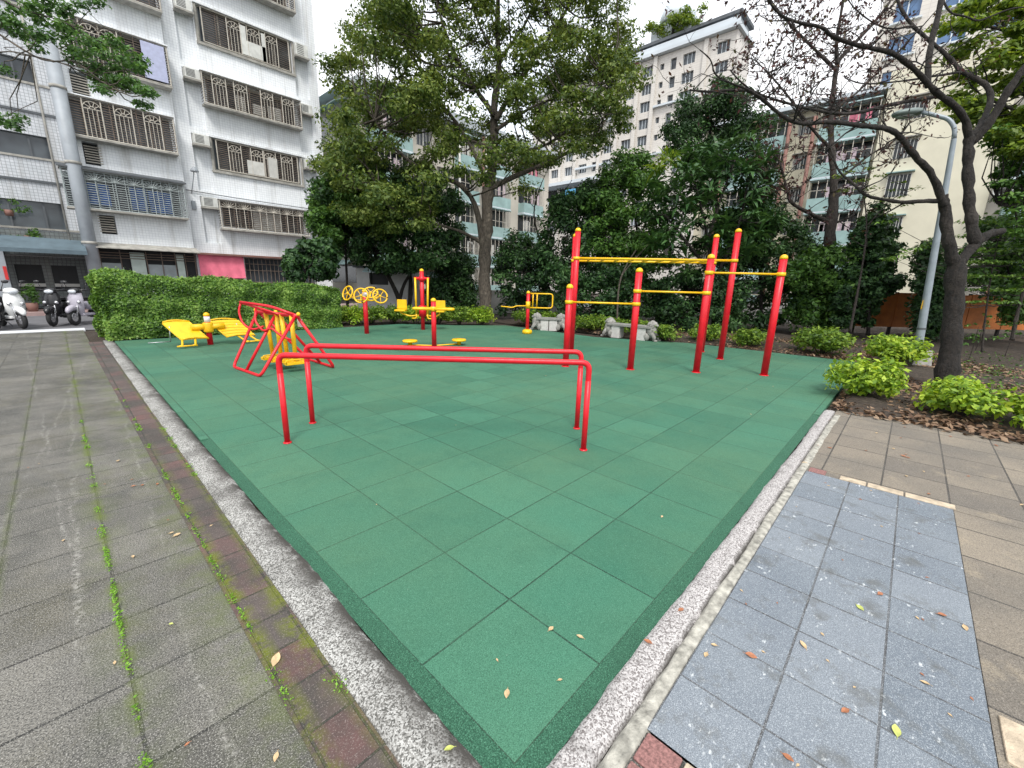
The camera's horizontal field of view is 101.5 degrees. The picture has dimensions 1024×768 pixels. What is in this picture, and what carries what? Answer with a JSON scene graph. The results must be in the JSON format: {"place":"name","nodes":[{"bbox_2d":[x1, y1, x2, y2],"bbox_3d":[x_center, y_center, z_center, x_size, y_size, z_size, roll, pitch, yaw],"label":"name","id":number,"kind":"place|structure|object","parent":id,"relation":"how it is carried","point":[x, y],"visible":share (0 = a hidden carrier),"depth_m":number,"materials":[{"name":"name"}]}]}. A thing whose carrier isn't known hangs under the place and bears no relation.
{"place":"outdoors","nodes":[
{"label":"outdoors","id":0,"kind":"place"},
{"bbox_2d":[0,0,160,133],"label":"overhanging tree","id":1,"kind":"object","parent":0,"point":[95,70],"visible":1,"depth_m":5.04,"materials":[{"name":"green plant"}]},
{"bbox_2d":[0,330,317,767],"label":"path","id":2,"kind":"structure","parent":0,"point":[197,678],"depth_m":1.90,"materials":[{"name":"grey stone"}]},
{"bbox_2d":[79,388,347,767],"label":"grass","id":3,"kind":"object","parent":2,"relation":"on","point":[121,623],"visible":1,"depth_m":1.95,"materials":[{"name":"green plant"}]},
{"bbox_2d":[88,341,401,767],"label":"brick strip","id":4,"kind":"object","parent":2,"relation":"on","point":[336,729],"visible":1,"depth_m":1.85,"materials":[{"name":"brown brick"}]},
{"bbox_2d":[26,303,357,315],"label":"pavement","id":5,"kind":"structure","parent":0,"point":[39,312],"depth_m":14.67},
{"bbox_2d":[19,283,41,311],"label":"potted plant","id":6,"kind":"object","parent":5,"relation":"on","point":[31,292],"visible":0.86,"depth_m":14.82,"materials":[{"name":"green plant"}]},
{"bbox_2d":[0,0,332,307],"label":"apartment building","id":7,"kind":"structure","parent":5,"relation":"on","point":[202,168],"depth_m":17.22,"materials":[{"name":"white tile"}]},
{"bbox_2d":[13,261,46,306],"bbox_3d":[-18.538,-3.842,16.168,0.100,1.700,0.700,14,18,42],"label":"door","id":8,"kind":"structure","parent":7,"relation":"in","point":[28,272],"depth_m":16.11,"materials":[{"name":"glass"}]},
{"bbox_2d":[50,263,81,295],"bbox_3d":[-17.893,-3.988,16.836,0.100,1.700,0.700,14,18,42],"label":"door","id":9,"kind":"structure","parent":7,"relation":"in","point":[67,272],"depth_m":16.75,"materials":[{"name":"glass"}]},
{"bbox_2d":[66,15,172,91],"bbox_3d":[-14.614,-12.356,15.717,0.510,1.490,2.740,14,18,42],"label":"window","id":10,"kind":"structure","parent":7,"relation":"in","point":[133,38],"depth_m":15.68,"materials":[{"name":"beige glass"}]},
{"bbox_2d":[67,91,178,156],"bbox_3d":[-14.888,-9.893,16.082,0.510,1.420,3.120,14,18,42],"label":"window","id":11,"kind":"structure","parent":7,"relation":"in","point":[93,122],"depth_m":15.99,"materials":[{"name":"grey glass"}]},
{"bbox_2d":[58,166,188,220],"bbox_3d":[-15.086,-7.417,16.460,0.610,1.420,3.620,14,18,42],"label":"window","id":12,"kind":"structure","parent":7,"relation":"in","point":[111,195],"depth_m":16.47,"materials":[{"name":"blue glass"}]},
{"bbox_2d":[113,0,161,17],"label":"window","id":13,"kind":"structure","parent":7,"relation":"in","point":[148,6],"depth_m":15.89,"materials":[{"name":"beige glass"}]},
{"bbox_2d":[148,264,176,278],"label":"shop window","id":14,"kind":"structure","parent":7,"relation":"in","point":[170,270],"depth_m":17.88,"materials":[{"name":"glass"}]},
{"bbox_2d":[195,5,291,72],"bbox_3d":[-11.789,-15.247,18.642,0.204,1.330,3.670,14,18,42],"label":"window","id":15,"kind":"structure","parent":7,"relation":"in","point":[219,30],"depth_m":18.46,"materials":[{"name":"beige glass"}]},
{"bbox_2d":[199,68,302,131],"bbox_3d":[-11.751,-12.780,19.044,0.610,1.290,4.030,14,18,42],"label":"window","id":16,"kind":"structure","parent":7,"relation":"in","point":[223,97],"depth_m":18.83,"materials":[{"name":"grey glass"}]},
{"bbox_2d":[211,138,300,184],"bbox_3d":[-11.942,-10.435,19.775,0.204,1.300,3.680,14,18,42],"label":"window","id":17,"kind":"structure","parent":7,"relation":"in","point":[231,157],"depth_m":19.60,"materials":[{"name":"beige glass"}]},
{"bbox_2d":[217,198,310,237],"bbox_3d":[-11.885,-7.948,20.219,0.590,1.320,3.920,14,18,42],"label":"window","id":18,"kind":"structure","parent":7,"relation":"in","point":[235,215],"depth_m":20.03,"materials":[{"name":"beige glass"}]},
{"bbox_2d":[254,0,295,16],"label":"window","id":19,"kind":"structure","parent":7,"relation":"in","point":[279,5],"depth_m":19.05,"materials":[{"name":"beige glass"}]},
{"bbox_2d":[244,258,316,283],"bbox_3d":[-11.728,-5.531,21.367,0.184,1.599,3.306,14,18,42],"label":"window","id":20,"kind":"structure","parent":7,"relation":"in","point":[258,270],"depth_m":20.79,"materials":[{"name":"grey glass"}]},
{"bbox_2d":[0,300,632,330],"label":"road","id":21,"kind":"structure","parent":0,"point":[37,323],"depth_m":12.24,"materials":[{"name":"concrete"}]},
{"bbox_2d":[0,280,27,328],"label":"parked scooter","id":22,"kind":"object","parent":21,"relation":"on","point":[14,303],"visible":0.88,"depth_m":11.02,"materials":[{"name":"metal"}]},
{"bbox_2d":[33,280,67,325],"bbox_3d":[-13.196,-2.385,12.228,0.710,1.260,1.771,-5,15,-24],"label":"parked scooter","id":23,"kind":"object","parent":21,"relation":"on","point":[55,304],"visible":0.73,"depth_m":11.77,"materials":[{"name":"metal"}]},
{"bbox_2d":[60,280,95,324],"bbox_3d":[-12.824,-2.467,12.607,0.710,1.260,1.771,-2,14,-14],"label":"parked scooter","id":24,"kind":"object","parent":21,"relation":"on","point":[77,302],"visible":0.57,"depth_m":12.12,"materials":[{"name":"metal"}]},
{"bbox_2d":[115,324,853,763],"bbox_3d":[-0.648,-0.676,9.113,12.100,0.062,10.900,14,18,42],"label":"play surface","id":25,"kind":"object","parent":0,"point":[459,528],"visible":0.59,"depth_m":3.40,"materials":[{"name":"green rubber"}]},
{"bbox_2d":[148,312,259,346],"bbox_3d":[-6.559,-1.178,8.980,0.584,0.706,1.960,14,18,42],"label":"sit up bench","id":26,"kind":"object","parent":25,"relation":"on","point":[181,330],"visible":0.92,"depth_m":8.94,"materials":[{"name":"yellow paint"}]},
{"bbox_2d":[233,301,333,376],"bbox_3d":[-3.780,-0.790,6.838,1.200,1.085,1.236,14,18,42],"label":"air walker","id":27,"kind":"object","parent":25,"relation":"on","point":[281,336],"visible":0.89,"depth_m":6.70,"materials":[{"name":"red paint"}]},
{"bbox_2d":[341,286,387,333],"bbox_3d":[-4.047,-2.034,11.512,1.158,1.301,0.727,-6,16,-29],"label":"tai chi spinner","id":28,"kind":"object","parent":25,"relation":"on","point":[365,296],"visible":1,"depth_m":11.38,"materials":[{"name":"red paint"}]},
{"bbox_2d":[394,269,445,329],"bbox_3d":[-2.788,-2.553,12.671,1.502,1.826,0.340,1,14,0],"label":"seated push machine","id":29,"kind":"object","parent":25,"relation":"on","point":[402,304],"visible":0.94,"depth_m":12.65,"materials":[{"name":"red paint"}]},
{"bbox_2d":[276,343,591,450],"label":"parallel bars","id":30,"kind":"object","parent":25,"relation":"on","point":[307,356],"visible":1,"depth_m":3.75,"materials":[{"name":"red paint"}]},
{"bbox_2d":[402,298,465,345],"bbox_3d":[-1.738,-1.397,9.520,1.477,1.116,0.643,-3,14,-19],"label":"waist twister","id":31,"kind":"object","parent":25,"relation":"on","point":[433,308],"visible":0.98,"depth_m":9.38,"materials":[{"name":"red paint"}]},
{"bbox_2d":[201,414,819,767],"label":"play surface edging","id":32,"kind":"object","parent":25,"relation":"on","point":[482,747],"visible":1,"depth_m":1.78,"materials":[{"name":"green rubber"}]},
{"bbox_2d":[501,291,552,333],"bbox_3d":[0.437,-2.118,12.405,1.541,1.266,0.296,1,14,-2],"label":"leg stretch post","id":33,"kind":"object","parent":25,"relation":"on","point":[526,330],"visible":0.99,"depth_m":12.35,"materials":[{"name":"red paint"}]},
{"bbox_2d":[530,312,564,330],"bbox_3d":[1.196,-2.026,13.579,1.233,0.577,0.380,3,14,5],"label":"stone bench","id":34,"kind":"object","parent":25,"relation":"on","point":[540,322],"visible":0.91,"depth_m":13.45,"materials":[{"name":"stone"}]},
{"bbox_2d":[600,317,660,341],"bbox_3d":[3.386,-1.577,11.958,1.730,0.577,0.380,13,17,38],"label":"stone bench","id":35,"kind":"object","parent":25,"relation":"on","point":[613,328],"visible":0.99,"depth_m":11.76,"materials":[{"name":"stone"}]},
{"bbox_2d":[570,228,741,359],"bbox_3d":[2.968,-2.027,9.372,3.389,2.646,1.188,4,14,9],"label":"overhead ladder","id":36,"kind":"object","parent":25,"relation":"on","point":[576,260],"visible":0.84,"depth_m":8.86,"materials":[{"name":"red metal"}]},
{"bbox_2d":[562,254,787,375],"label":"pull up bars","id":37,"kind":"object","parent":25,"relation":"on","point":[780,274],"visible":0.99,"depth_m":7.22,"materials":[{"name":"red paint"}]},
{"bbox_2d":[26,293,1023,767],"bbox_3d":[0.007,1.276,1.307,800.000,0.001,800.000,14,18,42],"label":"ground","id":38,"kind":"structure","parent":0,"point":[736,523],"depth_m":11.36,"materials":[{"name":"soil"}]},
{"bbox_2d":[84,318,471,341],"bbox_3d":[-6.272,-2.001,13.901,3.000,0.125,11.300,14,18,42],"label":"planting bed","id":39,"kind":"object","parent":38,"relation":"on","point":[92,336],"visible":0.11,"depth_m":13.73,"materials":[{"name":"soil"}]},
{"bbox_2d":[84,266,343,340],"bbox_3d":[-7.455,-2.219,11.256,1.440,1.634,5.638,14,18,42],"label":"clipped hedge","id":40,"kind":"object","parent":39,"relation":"on","point":[121,313],"visible":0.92,"depth_m":10.12,"materials":[{"name":"green plant"}]},
{"bbox_2d":[279,236,343,282],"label":"round dark bush","id":41,"kind":"object","parent":39,"relation":"on","point":[315,259],"visible":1,"depth_m":13.79,"materials":[{"name":"green plant"}]},
{"bbox_2d":[341,303,362,324],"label":"shrub","id":42,"kind":"object","parent":39,"relation":"on","point":[356,314],"visible":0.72,"depth_m":13.45,"materials":[{"name":"green plant"}]},
{"bbox_2d":[358,304,387,323],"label":"shrub","id":43,"kind":"object","parent":39,"relation":"on","point":[374,312],"visible":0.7,"depth_m":13.89,"materials":[{"name":"green plant"}]},
{"bbox_2d":[303,152,471,307],"bbox_3d":[-5.163,-6.135,16.820,7.152,7.138,5.087,1,14,-2],"label":"dense evergreen tree","id":44,"kind":"object","parent":39,"relation":"on","point":[362,247],"visible":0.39,"depth_m":15.71,"materials":[{"name":"green plant"}]},
{"bbox_2d":[103,340,482,767],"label":"kerb","id":45,"kind":"structure","parent":38,"relation":"on","point":[411,728],"depth_m":1.83,"materials":[{"name":"grey stone"}]},
{"bbox_2d":[304,150,388,306],"bbox_3d":[-6.269,-5.711,15.936,2.949,6.290,2.886,-5,15,-25],"label":"bright leafed tree","id":46,"kind":"object","parent":38,"relation":"on","point":[322,219],"visible":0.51,"depth_m":15.03,"materials":[{"name":"green plant"}]},
{"bbox_2d":[352,265,419,308],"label":"garden shed","id":47,"kind":"structure","parent":38,"relation":"on","point":[366,278],"depth_m":18.40,"materials":[{"name":"grey"}]},
{"bbox_2d":[319,74,556,298],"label":"apartment building","id":48,"kind":"structure","parent":38,"relation":"on","point":[508,210],"depth_m":35.54,"materials":[{"name":"teal concrete"}]},
{"bbox_2d":[518,214,542,232],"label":"window","id":49,"kind":"structure","parent":48,"relation":"in","point":[521,220],"depth_m":40.46,"materials":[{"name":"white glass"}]},
{"bbox_2d":[424,248,479,310],"bbox_3d":[-2.611,-4.360,17.901,2.646,2.959,3.152,1,14,-2],"label":"understory bush","id":50,"kind":"object","parent":38,"relation":"on","point":[460,282],"visible":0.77,"depth_m":17.12,"materials":[{"name":"green plant"}]},
{"bbox_2d":[443,306,472,323],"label":"shrub","id":51,"kind":"object","parent":38,"relation":"on","point":[458,314],"visible":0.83,"depth_m":14.55,"materials":[{"name":"green plant"}]},
{"bbox_2d":[465,305,495,324],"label":"shrub","id":52,"kind":"object","parent":38,"relation":"on","point":[479,315],"visible":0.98,"depth_m":14.72,"materials":[{"name":"green plant"}]},
{"bbox_2d":[306,0,655,323],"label":"broad crowned tree","id":53,"kind":"object","parent":38,"relation":"on","point":[400,23],"visible":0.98,"depth_m":14.03,"materials":[{"name":"green plant"}]},
{"bbox_2d":[407,289,558,313],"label":"garden wall","id":54,"kind":"structure","parent":38,"relation":"on","point":[495,301],"depth_m":19.80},
{"bbox_2d":[532,0,755,296],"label":"residential tower","id":55,"kind":"structure","parent":38,"relation":"on","point":[669,53],"depth_m":61.55,"materials":[{"name":"beige tile"}]},
{"bbox_2d":[638,1,708,38],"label":"roof garden tree","id":56,"kind":"object","parent":55,"relation":"on","point":[683,18],"visible":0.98,"depth_m":58.87,"materials":[{"name":"green plant"}]},
{"bbox_2d":[493,309,886,361],"bbox_3d":[7.554,-2.895,18.965,14.070,0.154,15.250,14,18,42],"label":"planting bed","id":57,"kind":"object","parent":38,"relation":"on","point":[782,331],"visible":0.11,"depth_m":12.94,"materials":[{"name":"soil"}]},
{"bbox_2d":[490,228,554,316],"bbox_3d":[0.488,-4.442,17.094,2.840,3.587,3.040,2,14,1],"label":"understory bush","id":58,"kind":"object","parent":57,"relation":"on","point":[510,260],"visible":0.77,"depth_m":16.35,"materials":[{"name":"green plant"}]},
{"bbox_2d":[533,177,628,295],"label":"dark leafy tree","id":59,"kind":"object","parent":57,"relation":"on","point":[561,217],"visible":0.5,"depth_m":15.66,"materials":[{"name":"green plant"}]},
{"bbox_2d":[575,313,607,330],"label":"shrub","id":60,"kind":"object","parent":57,"relation":"on","point":[590,322],"visible":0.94,"depth_m":13.42,"materials":[{"name":"green plant"}]},
{"bbox_2d":[548,263,661,326],"bbox_3d":[3.343,-3.140,14.943,4.013,2.566,3.067,1,14,-4],"label":"understory bush","id":61,"kind":"object","parent":57,"relation":"on","point":[598,283],"visible":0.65,"depth_m":14.44,"materials":[{"name":"green plant"}]},
{"bbox_2d":[579,145,671,301],"bbox_3d":[4.353,-5.609,16.040,3.675,7.286,4.024,4,14,9],"label":"pale stemmed tree","id":62,"kind":"object","parent":57,"relation":"on","point":[631,173],"visible":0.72,"depth_m":15.15,"materials":[{"name":"green plant"}]},
{"bbox_2d":[652,324,684,340],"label":"shrub","id":63,"kind":"object","parent":57,"relation":"on","point":[665,331],"visible":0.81,"depth_m":11.44,"materials":[{"name":"green plant"}]},
{"bbox_2d":[648,267,748,332],"bbox_3d":[6.463,-2.877,14.492,3.456,2.367,3.164,6,14,19],"label":"understory bush","id":64,"kind":"object","parent":57,"relation":"on","point":[680,311],"visible":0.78,"depth_m":13.95,"materials":[{"name":"green plant"}]},
{"bbox_2d":[687,322,721,340],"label":"shrub","id":65,"kind":"object","parent":57,"relation":"on","point":[713,331],"visible":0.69,"depth_m":11.42,"materials":[{"name":"green plant"}]},
{"bbox_2d":[633,125,789,324],"bbox_3d":[6.791,-5.136,14.220,6.218,6.877,4.164,0,14,-7],"label":"long leafed tree","id":66,"kind":"object","parent":57,"relation":"on","point":[705,195],"visible":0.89,"depth_m":13.44,"materials":[{"name":"green plant"}]},
{"bbox_2d":[657,73,786,289],"bbox_3d":[8.198,-7.216,17.176,4.994,10.382,4.117,2,14,2],"label":"tall dark tree","id":67,"kind":"object","parent":57,"relation":"on","point":[723,108],"visible":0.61,"depth_m":15.90,"materials":[{"name":"green plant"}]},
{"bbox_2d":[727,327,766,346],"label":"shrub","id":68,"kind":"object","parent":57,"relation":"on","point":[754,336],"visible":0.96,"depth_m":10.68,"materials":[{"name":"green plant"}]},
{"bbox_2d":[715,190,824,330],"bbox_3d":[9.179,-4.260,14.838,4.856,5.337,3.582,2,14,3],"label":"understory tree","id":69,"kind":"object","parent":57,"relation":"on","point":[796,232],"visible":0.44,"depth_m":14.43,"materials":[{"name":"green plant"}]},
{"bbox_2d":[780,241,865,333],"bbox_3d":[10.316,-3.172,13.938,2.480,3.136,3.883,14,18,42],"label":"understory bush","id":70,"kind":"object","parent":57,"relation":"on","point":[826,282],"visible":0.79,"depth_m":13.34,"materials":[{"name":"green plant"}]},
{"bbox_2d":[790,324,858,353],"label":"shrub","id":71,"kind":"object","parent":57,"relation":"on","point":[825,340],"visible":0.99,"depth_m":9.64,"materials":[{"name":"green plant"}]},
{"bbox_2d":[709,0,963,331],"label":"leafless tree","id":72,"kind":"object","parent":57,"relation":"on","point":[830,221],"visible":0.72,"depth_m":14.03,"materials":[{"name":"brown plant"}]},
{"bbox_2d":[826,200,910,334],"bbox_3d":[11.584,-3.832,13.493,2.054,4.414,3.554,14,18,42],"label":"conical tree","id":73,"kind":"object","parent":57,"relation":"on","point":[880,280],"visible":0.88,"depth_m":13.08,"materials":[{"name":"green plant"}]},
{"bbox_2d":[831,166,922,331],"bbox_3d":[10.387,-3.997,12.411,2.683,4.731,1.553,-3,14,-19],"label":"sparse sapling","id":74,"kind":"object","parent":57,"relation":"on","point":[863,258],"visible":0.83,"depth_m":11.99,"materials":[{"name":"green plant"}]},
{"bbox_2d":[546,410,834,767],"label":"kerb","id":75,"kind":"structure","parent":38,"relation":"on","point":[598,730],"depth_m":1.80,"materials":[{"name":"grey stone"}]},
{"bbox_2d":[597,415,839,767],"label":"kerb mortar","id":76,"kind":"object","parent":38,"relation":"on","point":[623,747],"visible":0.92,"depth_m":1.78,"materials":[{"name":"grey concrete"}]},
{"bbox_2d":[517,322,1023,444],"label":"leaf litter","id":77,"kind":"object","parent":38,"relation":"on","point":[989,434],"visible":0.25,"depth_m":5.43,"materials":[{"name":"brown plant"}]},
{"bbox_2d":[677,332,1023,423],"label":"ground cover","id":78,"kind":"object","parent":77,"relation":"on","point":[962,367],"visible":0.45,"depth_m":8.27,"materials":[{"name":"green plant"}]},
{"bbox_2d":[685,83,891,302],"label":"apartment building","id":79,"kind":"structure","parent":38,"relation":"on","point":[812,197],"depth_m":28.08,"materials":[{"name":"beige tile"}]},
{"bbox_2d":[802,210,860,231],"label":"window","id":80,"kind":"structure","parent":79,"relation":"in","point":[844,214],"depth_m":28.13,"materials":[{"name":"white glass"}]},
{"bbox_2d":[807,173,868,198],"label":"window","id":81,"kind":"structure","parent":79,"relation":"in","point":[816,192],"depth_m":28.01,"materials":[{"name":"white glass"}]},
{"bbox_2d":[813,135,875,163],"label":"window","id":82,"kind":"structure","parent":79,"relation":"in","point":[869,145],"depth_m":26.98,"materials":[{"name":"white glass"}]},
{"bbox_2d":[819,95,883,127],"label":"window","id":83,"kind":"structure","parent":79,"relation":"in","point":[862,117],"depth_m":26.39,"materials":[{"name":"white glass"}]},
{"bbox_2d":[827,327,1023,443],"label":"planting bed","id":84,"kind":"object","parent":38,"relation":"on","point":[919,373],"visible":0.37,"depth_m":7.31,"materials":[{"name":"soil"}]},
{"bbox_2d":[634,0,1023,383],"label":"leafless tree","id":85,"kind":"object","parent":84,"relation":"on","point":[951,335],"visible":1,"depth_m":6.53,"materials":[{"name":"brown plant"}]},
{"bbox_2d":[823,353,910,398],"bbox_3d":[5.085,-0.112,6.011,1.010,0.626,1.246,14,18,42],"label":"shrub","id":86,"kind":"object","parent":84,"relation":"on","point":[860,377],"visible":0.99,"depth_m":5.77,"materials":[{"name":"green plant"}]},
{"bbox_2d":[862,332,937,364],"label":"shrub","id":87,"kind":"object","parent":84,"relation":"on","point":[894,347],"visible":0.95,"depth_m":8.40,"materials":[{"name":"green plant"}]},
{"bbox_2d":[891,107,956,365],"bbox_3d":[8.231,-2.940,8.595,1.514,5.047,0.565,14,18,42],"label":"street lamp","id":88,"kind":"object","parent":84,"relation":"on","point":[924,310],"visible":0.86,"depth_m":8.36,"materials":[{"name":"metal"}]},
{"bbox_2d":[903,237,946,341],"bbox_3d":[13.217,-3.002,13.140,1.593,3.386,3.915,14,18,42],"label":"understory bush","id":89,"kind":"object","parent":84,"relation":"on","point":[935,315],"visible":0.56,"depth_m":12.54,"materials":[{"name":"green plant"}]},
{"bbox_2d":[852,292,1023,335],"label":"orange hoarding","id":90,"kind":"object","parent":84,"relation":"on","point":[893,310],"visible":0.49,"depth_m":14.94,"materials":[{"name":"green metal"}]},
{"bbox_2d":[872,219,1023,351],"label":"leafy sapling","id":91,"kind":"object","parent":84,"relation":"on","point":[1020,301],"visible":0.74,"depth_m":10.57,"materials":[{"name":"green plant"}]},
{"bbox_2d":[911,374,1022,416],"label":"shrub","id":92,"kind":"object","parent":84,"relation":"on","point":[967,396],"visible":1,"depth_m":4.97,"materials":[{"name":"green plant"}]},
{"bbox_2d":[923,0,1023,237],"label":"broad leafed tree","id":93,"kind":"object","parent":84,"relation":"on","point":[1003,136],"visible":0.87,"depth_m":9.06,"materials":[{"name":"green plant"}]},
{"bbox_2d":[958,212,1023,325],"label":"understory bush","id":94,"kind":"object","parent":84,"relation":"on","point":[1009,312],"visible":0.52,"depth_m":12.47,"materials":[{"name":"green plant"}]},
{"bbox_2d":[990,389,1023,427],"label":"shrub","id":95,"kind":"object","parent":84,"relation":"on","point":[1017,403],"visible":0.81,"depth_m":4.74,"materials":[{"name":"green plant"}]},
{"bbox_2d":[866,0,1013,88],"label":"apartment building","id":96,"kind":"structure","parent":38,"relation":"on","point":[926,8],"depth_m":33.75,"materials":[{"name":"beige tile"}]},
{"bbox_2d":[882,33,914,61],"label":"window","id":97,"kind":"structure","parent":96,"relation":"in","point":[908,46],"depth_m":34.34,"materials":[{"name":"glass"}]},
{"bbox_2d":[889,0,921,26],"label":"window","id":98,"kind":"structure","parent":96,"relation":"in","point":[917,5],"depth_m":33.87,"materials":[{"name":"glass"}]},
{"bbox_2d":[862,46,1020,292],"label":"apartment building","id":99,"kind":"structure","parent":38,"relation":"on","point":[917,220],"depth_m":24.49,"materials":[{"name":"beige"}]},
{"bbox_2d":[883,169,914,197],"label":"window","id":100,"kind":"structure","parent":99,"relation":"in","point":[900,177],"depth_m":25.38,"materials":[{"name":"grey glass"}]},
{"bbox_2d":[892,133,922,159],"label":"window","id":101,"kind":"structure","parent":99,"relation":"in","point":[896,151],"depth_m":25.02,"materials":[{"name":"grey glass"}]},
{"bbox_2d":[965,96,1023,294],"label":"apartment building","id":102,"kind":"structure","parent":38,"relation":"on","point":[991,208],"depth_m":23.09,"materials":[{"name":"beige concrete"}]},
{"bbox_2d":[312,0,883,141],"label":"sky","id":103,"kind":"structure","parent":0,"point":[325,12],"materials":[{"name":"white"}]},
{"bbox_2d":[625,732,685,767],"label":"stone paving","id":104,"kind":"structure","parent":0,"point":[681,766],"depth_m":1.35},
{"bbox_2d":[633,733,682,767],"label":"edging paver","id":105,"kind":"object","parent":104,"relation":"on","point":[652,752],"visible":0.88,"depth_m":1.35,"materials":[{"name":"stone"}]},
{"bbox_2d":[647,471,997,767],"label":"stone paving","id":106,"kind":"structure","parent":0,"point":[727,702],"depth_m":1.75,"materials":[{"name":"grey stone"}]},
{"bbox_2d":[799,411,1023,528],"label":"tan paving","id":107,"kind":"structure","parent":0,"point":[974,475],"depth_m":3.75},
{"bbox_2d":[905,493,955,510],"bbox_3d":[3.063,0.869,3.070,0.264,0.030,0.089,14,18,42],"label":"edging paver","id":108,"kind":"object","parent":107,"relation":"on","point":[931,501],"visible":0.69,"depth_m":3.06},
{"bbox_2d":[954,511,1023,767],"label":"tan paving","id":109,"kind":"structure","parent":0,"point":[992,552],"depth_m":2.05,"materials":[{"name":"beige stone"}]},
{"bbox_2d":[998,715,1023,767],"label":"edging paver","id":110,"kind":"object","parent":109,"relation":"on","point":[1012,732],"visible":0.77,"depth_m":1.43,"materials":[{"name":"beige stone"}]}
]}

